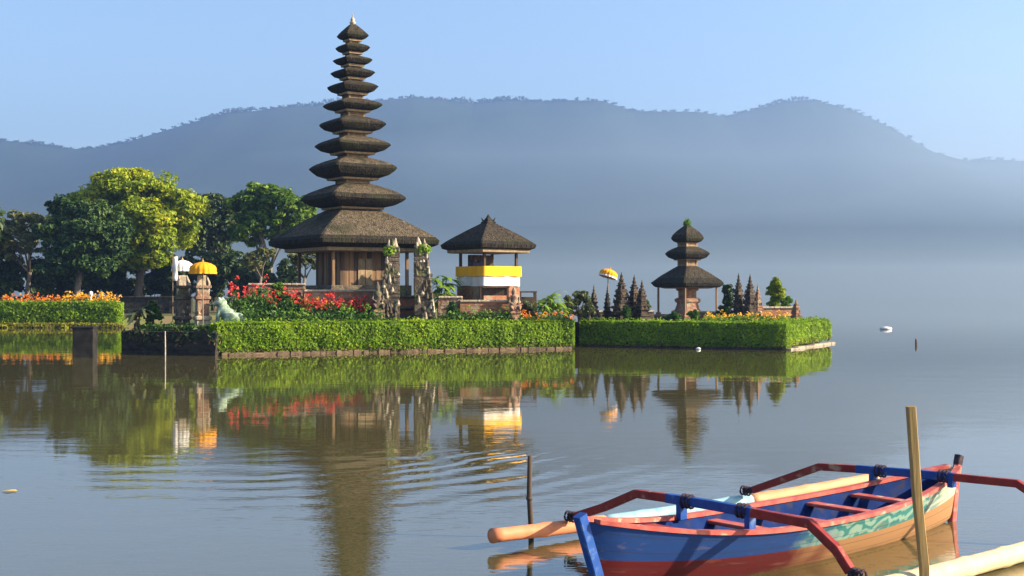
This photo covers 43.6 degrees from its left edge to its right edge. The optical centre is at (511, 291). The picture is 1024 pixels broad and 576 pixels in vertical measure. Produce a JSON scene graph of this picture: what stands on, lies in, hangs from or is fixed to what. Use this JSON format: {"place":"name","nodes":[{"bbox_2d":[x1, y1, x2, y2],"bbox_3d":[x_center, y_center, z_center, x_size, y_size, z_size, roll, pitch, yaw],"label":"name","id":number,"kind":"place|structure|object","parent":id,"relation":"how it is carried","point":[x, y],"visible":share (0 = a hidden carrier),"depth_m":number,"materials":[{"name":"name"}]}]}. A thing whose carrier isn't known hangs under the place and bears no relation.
{"place":"outdoors","nodes":[
{"label":"outdoors","id":0,"kind":"place"},
{"bbox_2d":[0,296,193,313],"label":"shore wall","id":1,"kind":"structure","parent":0,"point":[140,302],"depth_m":105.76,"materials":[{"name":"stone"}]},
{"bbox_2d":[10,300,436,326],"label":"shore ground","id":2,"kind":"structure","parent":0,"point":[168,318],"depth_m":95.00,"materials":[{"name":"soil"}]},
{"bbox_2d":[0,207,7,240],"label":"broadleaf tree","id":3,"kind":"object","parent":2,"relation":"on","point":[3,227],"visible":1,"depth_m":105.42,"materials":[{"name":"green plant"}]},
{"bbox_2d":[0,253,24,295],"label":"bush","id":4,"kind":"object","parent":2,"relation":"on","point":[12,281],"visible":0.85,"depth_m":109.45,"materials":[{"name":"green plant"}]},
{"bbox_2d":[0,209,52,295],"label":"broadleaf tree","id":5,"kind":"object","parent":2,"relation":"on","point":[23,234],"visible":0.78,"depth_m":107.12,"materials":[{"name":"green plant"}]},
{"bbox_2d":[0,292,60,301],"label":"flower bed","id":6,"kind":"object","parent":2,"relation":"on","point":[28,299],"visible":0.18,"depth_m":93.78,"materials":[{"name":"orange plant"}]},
{"bbox_2d":[19,256,57,295],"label":"bush","id":7,"kind":"object","parent":2,"relation":"on","point":[46,282],"visible":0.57,"depth_m":109.56,"materials":[{"name":"green plant"}]},
{"bbox_2d":[0,299,123,324],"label":"hedge","id":8,"kind":"object","parent":2,"relation":"on","point":[55,312],"visible":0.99,"depth_m":91.00,"materials":[{"name":"green plant"}]},
{"bbox_2d":[51,272,88,295],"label":"bush","id":9,"kind":"object","parent":2,"relation":"on","point":[66,281],"visible":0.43,"depth_m":111.06,"materials":[{"name":"green plant"}]},
{"bbox_2d":[31,193,134,297],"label":"broadleaf tree","id":10,"kind":"object","parent":2,"relation":"on","point":[104,254],"visible":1,"depth_m":103.85,"materials":[{"name":"green plant"}]},
{"bbox_2d":[58,290,121,301],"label":"flower bed","id":11,"kind":"object","parent":2,"relation":"on","point":[86,296],"visible":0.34,"depth_m":93.83,"materials":[{"name":"orange plant"}]},
{"bbox_2d":[80,271,114,295],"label":"bush","id":12,"kind":"object","parent":2,"relation":"on","point":[95,284],"visible":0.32,"depth_m":112.97,"materials":[{"name":"green plant"}]},
{"bbox_2d":[104,268,145,295],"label":"bush","id":13,"kind":"object","parent":2,"relation":"on","point":[124,285],"visible":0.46,"depth_m":115.65,"materials":[{"name":"green plant"}]},
{"bbox_2d":[45,167,212,295],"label":"broadleaf tree","id":14,"kind":"object","parent":2,"relation":"on","point":[159,212],"visible":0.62,"depth_m":110.10,"materials":[{"name":"green plant"}]},
{"bbox_2d":[130,265,175,295],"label":"bush","id":15,"kind":"object","parent":2,"relation":"on","point":[154,279],"visible":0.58,"depth_m":113.45,"materials":[{"name":"green plant"}]},
{"bbox_2d":[161,255,201,295],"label":"bush","id":16,"kind":"object","parent":2,"relation":"on","point":[167,283],"visible":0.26,"depth_m":111.33,"materials":[{"name":"green plant"}]},
{"bbox_2d":[191,250,228,311],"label":"bush","id":17,"kind":"object","parent":2,"relation":"on","point":[218,282],"visible":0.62,"depth_m":111.56,"materials":[{"name":"green plant"}]},
{"bbox_2d":[181,192,241,310],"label":"broadleaf tree","id":18,"kind":"object","parent":2,"relation":"on","point":[213,236],"visible":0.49,"depth_m":121.11,"materials":[{"name":"green plant"}]},
{"bbox_2d":[217,250,250,308],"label":"bush","id":19,"kind":"object","parent":2,"relation":"on","point":[232,268],"visible":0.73,"depth_m":109.39,"materials":[{"name":"green plant"}]},
{"bbox_2d":[240,247,275,282],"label":"tree","id":20,"kind":"object","parent":2,"relation":"on","point":[249,262],"visible":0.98,"depth_m":99.81,"materials":[{"name":"green plant"}]},
{"bbox_2d":[245,258,277,289],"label":"bush","id":21,"kind":"object","parent":2,"relation":"on","point":[255,278],"visible":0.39,"depth_m":108.43,"materials":[{"name":"green plant"}]},
{"bbox_2d":[223,181,318,272],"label":"broadleaf tree","id":22,"kind":"object","parent":2,"relation":"on","point":[254,203],"visible":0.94,"depth_m":110.90,"materials":[{"name":"green plant"}]},
{"bbox_2d":[274,258,301,283],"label":"bush","id":23,"kind":"object","parent":2,"relation":"on","point":[284,273],"visible":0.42,"depth_m":107.48,"materials":[{"name":"green plant"}]},
{"bbox_2d":[248,283,305,301],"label":"brick wall","id":24,"kind":"structure","parent":0,"point":[300,287],"depth_m":57.27,"materials":[{"name":"brick"}]},
{"bbox_2d":[162,318,436,331],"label":"island ground","id":25,"kind":"structure","parent":0,"point":[192,321],"depth_m":69.70,"materials":[{"name":"soil"}]},
{"bbox_2d":[120,307,153,329],"bbox_3d":[-15.753,1.153,53.840,1.213,1.016,1.761,0,0,-34],"label":"leafy plant","id":26,"kind":"object","parent":25,"relation":"on","point":[133,316],"visible":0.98,"depth_m":53.66,"materials":[{"name":"green plant"}]},
{"bbox_2d":[142,300,164,324],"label":"shrub","id":27,"kind":"object","parent":25,"relation":"on","point":[153,307],"visible":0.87,"depth_m":54.06,"materials":[{"name":"green plant"}]},
{"bbox_2d":[172,255,177,321],"bbox_3d":[-14.324,0.050,54.398,0.219,3.200,0.100,0,0,0],"label":"flag","id":28,"kind":"object","parent":25,"relation":"on","point":[174,269],"visible":0.92,"depth_m":54.39,"materials":[{"name":"white fabric"}]},
{"bbox_2d":[139,321,215,331],"bbox_3d":[-13.663,1.581,53.060,4.344,0.723,0.962,0,0,21],"label":"hedge","id":29,"kind":"object","parent":25,"relation":"on","point":[158,327],"visible":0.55,"depth_m":53.06,"materials":[{"name":"green plant"}]},
{"bbox_2d":[171,257,191,274],"bbox_3d":[-14.137,0.107,54.900,0.941,3.185,0.941,0,0,0],"label":"parasol","id":30,"kind":"object","parent":25,"relation":"on","point":[183,265],"visible":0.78,"depth_m":54.56,"materials":[{"name":"white fabric"}]},
{"bbox_2d":[172,275,191,328],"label":"carved column","id":31,"kind":"structure","parent":25,"relation":"on","point":[182,297],"depth_m":53.77,"materials":[{"name":"stone"}]},
{"bbox_2d":[192,275,211,328],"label":"carved column","id":32,"kind":"structure","parent":25,"relation":"on","point":[197,317],"depth_m":53.39,"materials":[{"name":"stone"}]},
{"bbox_2d":[189,259,216,325],"bbox_3d":[-12.824,0.169,53.100,1.166,3.061,1.166,0,0,0],"label":"parasol","id":33,"kind":"object","parent":25,"relation":"on","point":[202,267],"visible":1,"depth_m":52.74,"materials":[{"name":"yellow fabric"}]},
{"bbox_2d":[212,297,246,321],"bbox_3d":[-11.849,0.850,53.398,1.364,1.193,1.013,0,0,14],"label":"frog statue","id":34,"kind":"object","parent":25,"relation":"on","point":[226,311],"visible":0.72,"depth_m":53.20,"materials":[{"name":"white stone"}]},
{"bbox_2d":[223,274,274,320],"bbox_3d":[-11.274,0.458,54.807,2.195,2.419,1.480,0,0,-23],"label":"flower bed","id":35,"kind":"object","parent":25,"relation":"on","point":[237,302],"visible":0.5,"depth_m":54.58,"materials":[{"name":"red plant"}]},
{"bbox_2d":[249,288,264,302],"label":"shrub","id":36,"kind":"object","parent":25,"relation":"on","point":[254,291],"visible":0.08,"depth_m":56.18,"materials":[{"name":"green plant"}]},
{"bbox_2d":[269,282,287,306],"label":"shrub","id":37,"kind":"object","parent":25,"relation":"on","point":[279,287],"visible":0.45,"depth_m":56.10,"materials":[{"name":"green plant"}]},
{"bbox_2d":[267,286,310,324],"bbox_3d":[-9.645,0.741,55.291,2.015,1.949,1.428,0,0,-19],"label":"flower bed","id":38,"kind":"object","parent":25,"relation":"on","point":[284,304],"visible":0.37,"depth_m":54.94,"materials":[{"name":"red plant"}]},
{"bbox_2d":[281,294,297,311],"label":"shrub","id":39,"kind":"object","parent":25,"relation":"on","point":[285,296],"visible":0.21,"depth_m":55.70,"materials":[{"name":"green plant"}]},
{"bbox_2d":[287,253,315,282],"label":"tree","id":40,"kind":"object","parent":25,"relation":"on","point":[306,259],"visible":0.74,"depth_m":73.77,"materials":[{"name":"green plant"}]},
{"bbox_2d":[240,301,384,324],"bbox_3d":[-8.410,1.063,54.294,6.145,1.342,1.098,0,0,-14],"label":"flower bed","id":41,"kind":"object","parent":25,"relation":"on","point":[300,313],"visible":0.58,"depth_m":54.16,"materials":[{"name":"red plant"}]},
{"bbox_2d":[300,292,372,320],"bbox_3d":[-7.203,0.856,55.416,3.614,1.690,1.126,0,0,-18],"label":"flower bed","id":42,"kind":"object","parent":25,"relation":"on","point":[358,308],"visible":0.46,"depth_m":55.11,"materials":[{"name":"red plant"}]},
{"bbox_2d":[302,290,381,313],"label":"brick wall","id":43,"kind":"structure","parent":25,"relation":"on","point":[314,294],"depth_m":56.32,"materials":[{"name":"brick"}]},
{"bbox_2d":[268,13,438,319],"bbox_3d":[-7.721,-5.904,61.999,6.277,15.108,6.280,0,0,-33],"label":"pagoda","id":44,"kind":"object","parent":25,"relation":"on","point":[348,231],"visible":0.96,"depth_m":60.94,"materials":[{"name":"plant"}]},
{"bbox_2d":[358,258,371,284],"bbox_3d":[-6.980,-0.915,60.862,0.750,1.271,0.060,0,0,-33],"label":"door","id":45,"kind":"structure","parent":44,"relation":"in","point":[364,265],"depth_m":60.82,"materials":[{"name":"brown wood"}]},
{"bbox_2d":[371,282,384,319],"bbox_3d":[-5.793,0.618,55.264,0.615,2.065,0.582,0,0,-20],"label":"guardian statue","id":46,"kind":"object","parent":25,"relation":"on","point":[377,294],"visible":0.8,"depth_m":55.14,"materials":[{"name":"stone"}]},
{"bbox_2d":[381,238,399,319],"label":"gate pillar","id":47,"kind":"structure","parent":25,"relation":"on","point":[390,276],"depth_m":55.45,"materials":[{"name":"stone"}]},
{"bbox_2d":[414,237,435,323],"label":"gate pillar","id":48,"kind":"structure","parent":25,"relation":"on","point":[424,305],"depth_m":56.05,"materials":[{"name":"stone"}]},
{"bbox_2d":[434,292,455,307],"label":"leafy plant","id":49,"kind":"object","parent":25,"relation":"on","point":[443,295],"visible":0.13,"depth_m":57.91,"materials":[{"name":"green plant"}]},
{"bbox_2d":[431,275,462,309],"bbox_3d":[-3.219,0.465,59.142,2.138,2.381,2.537,0,0,0],"label":"leafy plant","id":50,"kind":"object","parent":25,"relation":"on","point":[447,288],"visible":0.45,"depth_m":58.82,"materials":[{"name":"green plant"}]},
{"bbox_2d":[437,296,462,318],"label":"brick wall","id":51,"kind":"structure","parent":25,"relation":"on","point":[443,303],"depth_m":56.86,"materials":[{"name":"brick"}]},
{"bbox_2d":[446,301,462,319],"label":"shrub","id":52,"kind":"object","parent":25,"relation":"on","point":[451,306],"visible":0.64,"depth_m":56.37,"materials":[{"name":"green plant"}]},
{"bbox_2d":[440,305,513,323],"bbox_3d":[-1.540,1.182,56.474,3.363,1.138,0.941,0,0,-17],"label":"flower bed","id":53,"kind":"object","parent":25,"relation":"on","point":[504,315],"visible":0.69,"depth_m":56.34,"materials":[{"name":"green plant"}]},
{"bbox_2d":[460,300,509,318],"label":"brick wall","id":54,"kind":"structure","parent":25,"relation":"on","point":[488,305],"depth_m":56.98,"materials":[{"name":"brick"}]},
{"bbox_2d":[440,214,535,316],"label":"pavilion","id":55,"kind":"structure","parent":25,"relation":"on","point":[488,235],"depth_m":59.27,"materials":[{"name":"plant"}]},
{"bbox_2d":[456,266,521,285],"bbox_3d":[-1.110,-0.690,60.000,2.279,0.930,2.278,0,0,-38],"label":"ceremonial cloth","id":56,"kind":"object","parent":55,"relation":"on","point":[488,275],"visible":0.96,"depth_m":59.17,"materials":[{"name":"yellow fabric"}]},
{"bbox_2d":[479,286,509,299],"bbox_3d":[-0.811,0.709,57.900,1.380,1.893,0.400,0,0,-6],"label":"bench","id":57,"kind":"object","parent":25,"relation":"on","point":[493,290],"visible":0.62,"depth_m":58.01,"materials":[{"name":"brown wood"}]},
{"bbox_2d":[507,287,521,322],"bbox_3d":[0.099,0.726,56.864,0.615,1.849,0.582,0,0,-20],"label":"guardian statue","id":58,"kind":"object","parent":25,"relation":"on","point":[514,308],"visible":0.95,"depth_m":56.74,"materials":[{"name":"stone"}]},
{"bbox_2d":[520,291,536,315],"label":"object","id":59,"kind":"object","parent":25,"relation":"on","point":[533,299],"visible":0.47,"depth_m":60.23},
{"bbox_2d":[521,300,536,318],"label":"shrub","id":60,"kind":"object","parent":25,"relation":"on","point":[528,306],"visible":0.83,"depth_m":58.16,"materials":[{"name":"green plant"}]},
{"bbox_2d":[509,310,575,327],"bbox_3d":[1.249,1.267,57.458,3.324,0.892,0.946,0,0,-16],"label":"flower bed","id":61,"kind":"object","parent":25,"relation":"on","point":[526,317],"visible":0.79,"depth_m":57.40,"materials":[{"name":"orange plant"}]},
{"bbox_2d":[533,300,560,318],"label":"leafy plant","id":62,"kind":"object","parent":25,"relation":"on","point":[541,309],"visible":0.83,"depth_m":58.10,"materials":[{"name":"green plant"}]},
{"bbox_2d":[533,291,572,317],"bbox_3d":[1.824,0.815,58.814,1.874,1.690,2.059,0,0,-42],"label":"leafy plant","id":63,"kind":"object","parent":25,"relation":"on","point":[553,306],"visible":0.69,"depth_m":58.58,"materials":[{"name":"green plant"}]},
{"bbox_2d":[563,295,575,316],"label":"shrub","id":64,"kind":"object","parent":25,"relation":"on","point":[567,298],"visible":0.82,"depth_m":60.66,"materials":[{"name":"green plant"}]},
{"bbox_2d":[468,255,482,265],"bbox_3d":[-1.660,-1.385,59.800,0.700,0.660,0.400,0,0,-38],"label":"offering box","id":65,"kind":"object","parent":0,"point":[474,261],"visible":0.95,"depth_m":59.64,"materials":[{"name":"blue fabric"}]},
{"bbox_2d":[0,294,1023,575],"bbox_3d":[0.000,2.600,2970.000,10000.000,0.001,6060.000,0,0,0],"label":"lake water","id":66,"kind":"structure","parent":0,"point":[114,460],"depth_m":22.44,"materials":[{"name":"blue liquid"}]},
{"bbox_2d":[0,321,124,327],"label":"grass bank","id":67,"kind":"structure","parent":66,"relation":"in","point":[58,325],"depth_m":90.82,"materials":[{"name":"green plant"}]},
{"bbox_2d":[71,326,98,356],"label":"concrete pier","id":68,"kind":"structure","parent":66,"relation":"in","point":[85,341],"depth_m":50.26,"materials":[{"name":"grey concrete"}]},
{"bbox_2d":[164,331,165,360],"bbox_3d":[-13.008,2.550,48.000,0.056,2.100,0.055,0,0,23],"label":"water stake","id":69,"kind":"object","parent":66,"relation":"in","point":[165,347],"visible":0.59,"depth_m":47.98,"materials":[{"name":"wood"}]},
{"bbox_2d":[121,331,220,355],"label":"retaining wall","id":70,"kind":"structure","parent":66,"relation":"in","point":[202,347],"depth_m":52.19,"materials":[{"name":"stone"}]},
{"bbox_2d":[119,326,221,346],"bbox_3d":[-14.004,1.893,52.239,5.055,0.896,0.400,0,0,21],"label":"creeper","id":71,"kind":"object","parent":70,"relation":"attached to","point":[178,337],"visible":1,"depth_m":52.11,"materials":[{"name":"green plant"}]},
{"bbox_2d":[220,346,571,355],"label":"stone bank","id":72,"kind":"structure","parent":66,"relation":"in","point":[367,351],"depth_m":54.11,"materials":[{"name":"stone"}]},
{"bbox_2d":[208,316,574,352],"bbox_3d":[-4.713,1.804,55.000,16.406,1.545,1.482,0,0,-22],"label":"hedge","id":73,"kind":"object","parent":72,"relation":"on","point":[326,335],"visible":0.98,"depth_m":54.25,"materials":[{"name":"green plant"}]},
{"bbox_2d":[526,456,532,523],"bbox_3d":[0.194,2.670,13.500,0.092,1.861,0.070,0,0,0],"label":"water stake","id":74,"kind":"object","parent":66,"relation":"in","point":[529,491],"visible":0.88,"depth_m":13.48,"materials":[{"name":"brown wood"}]},
{"bbox_2d":[575,322,585,343],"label":"retaining wall","id":75,"kind":"structure","parent":66,"relation":"in","point":[577,332],"depth_m":60.95,"materials":[{"name":"stone"}]},
{"bbox_2d":[575,344,784,349],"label":"stone bank","id":76,"kind":"structure","parent":66,"relation":"in","point":[753,348],"depth_m":58.20,"materials":[{"name":"stone"}]},
{"bbox_2d":[579,317,791,348],"bbox_3d":[7.810,1.896,58.748,9.916,1.454,1.280,0,0,25],"label":"hedge","id":77,"kind":"object","parent":76,"relation":"on","point":[690,333],"visible":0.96,"depth_m":58.41,"materials":[{"name":"green plant"}]},
{"bbox_2d":[487,454,1023,575],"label":"outrigger boat","id":78,"kind":"object","parent":66,"relation":"on","point":[755,530],"visible":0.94,"depth_m":12.16,"materials":[{"name":"paint"}]},
{"bbox_2d":[785,342,834,349],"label":"stone bank","id":79,"kind":"structure","parent":66,"relation":"in","point":[809,345],"depth_m":59.38,"materials":[{"name":"beige stone"}]},
{"bbox_2d":[763,315,832,346],"bbox_3d":[13.518,1.829,60.082,1.271,1.326,8.577,0,0,28],"label":"hedge","id":80,"kind":"object","parent":79,"relation":"on","point":[801,330],"visible":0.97,"depth_m":58.65,"materials":[{"name":"green plant"}]},
{"bbox_2d":[879,327,891,329],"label":"float","id":81,"kind":"object","parent":66,"relation":"on","point":[885,328],"visible":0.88,"depth_m":86.69,"materials":[{"name":"white plastic"}]},
{"bbox_2d":[905,406,929,575],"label":"mooring post","id":82,"kind":"object","parent":66,"relation":"in","point":[916,491],"visible":1,"depth_m":10.87,"materials":[{"name":"beige wood"}]},
{"bbox_2d":[0,97,1023,293],"bbox_3d":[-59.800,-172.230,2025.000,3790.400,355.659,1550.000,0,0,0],"label":"mountains","id":83,"kind":"structure","parent":0,"point":[806,196],"depth_m":1839.91,"materials":[{"name":"tree foliage"},{"name":"earth"},{"name":"rock"}]},
{"bbox_2d":[0,94,1015,160],"bbox_3d":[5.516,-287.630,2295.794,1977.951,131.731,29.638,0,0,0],"label":"ridge woods","id":84,"kind":"object","parent":83,"relation":"on","point":[501,98],"visible":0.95,"depth_m":2293.97,"materials":[{"name":"plant"}]},
{"bbox_2d":[0,0,1023,160],"label":"sky","id":85,"kind":"structure","parent":0,"point":[948,75],"materials":[{"name":"blue"}]},
{"bbox_2d":[590,286,599,319],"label":"stone spire","id":86,"kind":"structure","parent":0,"point":[594,300],"depth_m":61.90,"materials":[{"name":"grey stone"}]},
{"bbox_2d":[602,286,610,319],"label":"stone spire","id":87,"kind":"structure","parent":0,"point":[607,307],"depth_m":62.41,"materials":[{"name":"grey stone"}]},
{"bbox_2d":[598,310,653,319],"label":"brick wall","id":88,"kind":"structure","parent":0,"point":[651,313],"depth_m":67.20,"materials":[{"name":"brick"}]},
{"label":"islet ground","id":89,"kind":"structure","parent":0,"visible":0},
{"bbox_2d":[572,290,590,321],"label":"shrub","id":90,"kind":"object","parent":89,"relation":"on","point":[583,296],"visible":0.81,"depth_m":61.34,"materials":[{"name":"green plant"}]},
{"bbox_2d":[582,299,595,323],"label":"shrub","id":91,"kind":"object","parent":89,"relation":"on","point":[589,307],"visible":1,"depth_m":60.46,"materials":[{"name":"green plant"}]},
{"bbox_2d":[599,267,617,279],"bbox_3d":[4.732,0.239,63.000,0.941,2.922,0.941,0,0,0],"label":"parasol","id":92,"kind":"object","parent":89,"relation":"on","point":[609,273],"visible":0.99,"depth_m":62.72,"materials":[{"name":"yellow fabric"}]},
{"bbox_2d":[608,272,633,319],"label":"stone spire","id":93,"kind":"structure","parent":89,"relation":"on","point":[621,295],"depth_m":61.32,"materials":[{"name":"grey stone"}]},
{"bbox_2d":[621,305,631,320],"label":"shrub","id":94,"kind":"object","parent":89,"relation":"on","point":[625,311],"visible":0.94,"depth_m":60.58,"materials":[{"name":"green plant"}]},
{"bbox_2d":[628,275,638,319],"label":"stone spire","id":95,"kind":"structure","parent":89,"relation":"on","point":[634,293],"depth_m":61.84,"materials":[{"name":"grey stone"}]},
{"bbox_2d":[633,282,650,320],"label":"stone spire","id":96,"kind":"structure","parent":89,"relation":"on","point":[642,309],"depth_m":61.25,"materials":[{"name":"grey stone"}]},
{"bbox_2d":[662,311,681,320],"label":"shrub","id":97,"kind":"object","parent":89,"relation":"on","point":[673,315],"visible":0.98,"depth_m":65.39,"materials":[{"name":"green plant"}]},
{"bbox_2d":[651,218,723,320],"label":"shrine","id":98,"kind":"object","parent":89,"relation":"on","point":[687,278],"visible":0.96,"depth_m":69.52,"materials":[{"name":"stone"}]},
{"bbox_2d":[686,309,699,319],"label":"shrub","id":99,"kind":"object","parent":89,"relation":"on","point":[694,314],"visible":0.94,"depth_m":63.22,"materials":[{"name":"green plant"}]},
{"bbox_2d":[715,305,730,319],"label":"shrub","id":100,"kind":"object","parent":89,"relation":"on","point":[726,310],"visible":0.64,"depth_m":63.09,"materials":[{"name":"green plant"}]},
{"bbox_2d":[721,284,734,308],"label":"bush","id":101,"kind":"object","parent":89,"relation":"on","point":[728,297],"visible":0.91,"depth_m":64.33,"materials":[{"name":"green plant"}]},
{"bbox_2d":[698,311,761,320],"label":"brick wall","id":102,"kind":"structure","parent":89,"relation":"on","point":[702,313],"depth_m":64.14,"materials":[{"name":"brick"}]},
{"bbox_2d":[730,273,743,320],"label":"stone spire","id":103,"kind":"structure","parent":89,"relation":"on","point":[738,301],"depth_m":63.37,"materials":[{"name":"grey stone"}]},
{"bbox_2d":[703,309,790,321],"bbox_3d":[11.285,1.307,61.715,4.180,0.872,1.203,0,0,3],"label":"flower bed","id":104,"kind":"object","parent":89,"relation":"on","point":[734,317],"visible":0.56,"depth_m":61.49,"materials":[{"name":"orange plant"}]},
{"bbox_2d":[739,276,759,316],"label":"stone spire","id":105,"kind":"structure","parent":89,"relation":"on","point":[750,303],"depth_m":62.84,"materials":[{"name":"grey stone"}]},
{"bbox_2d":[755,285,764,315],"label":"stone spire","id":106,"kind":"structure","parent":89,"relation":"on","point":[759,302],"depth_m":63.70,"materials":[{"name":"stone"}]},
{"bbox_2d":[765,276,786,306],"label":"bush","id":107,"kind":"object","parent":89,"relation":"on","point":[776,291],"visible":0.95,"depth_m":67.76,"materials":[{"name":"green plant"}]},
{"bbox_2d":[763,306,792,319],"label":"brick wall","id":108,"kind":"structure","parent":89,"relation":"on","point":[782,309],"depth_m":64.13,"materials":[{"name":"brick"}]},
{"bbox_2d":[780,296,792,305],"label":"bush","id":109,"kind":"object","parent":89,"relation":"on","point":[787,300],"visible":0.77,"depth_m":66.85,"materials":[{"name":"green plant"}]},
{"bbox_2d":[789,300,800,319],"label":"stone spire","id":110,"kind":"structure","parent":89,"relation":"on","point":[795,312],"depth_m":63.10,"materials":[{"name":"brown stone"}]}
]}

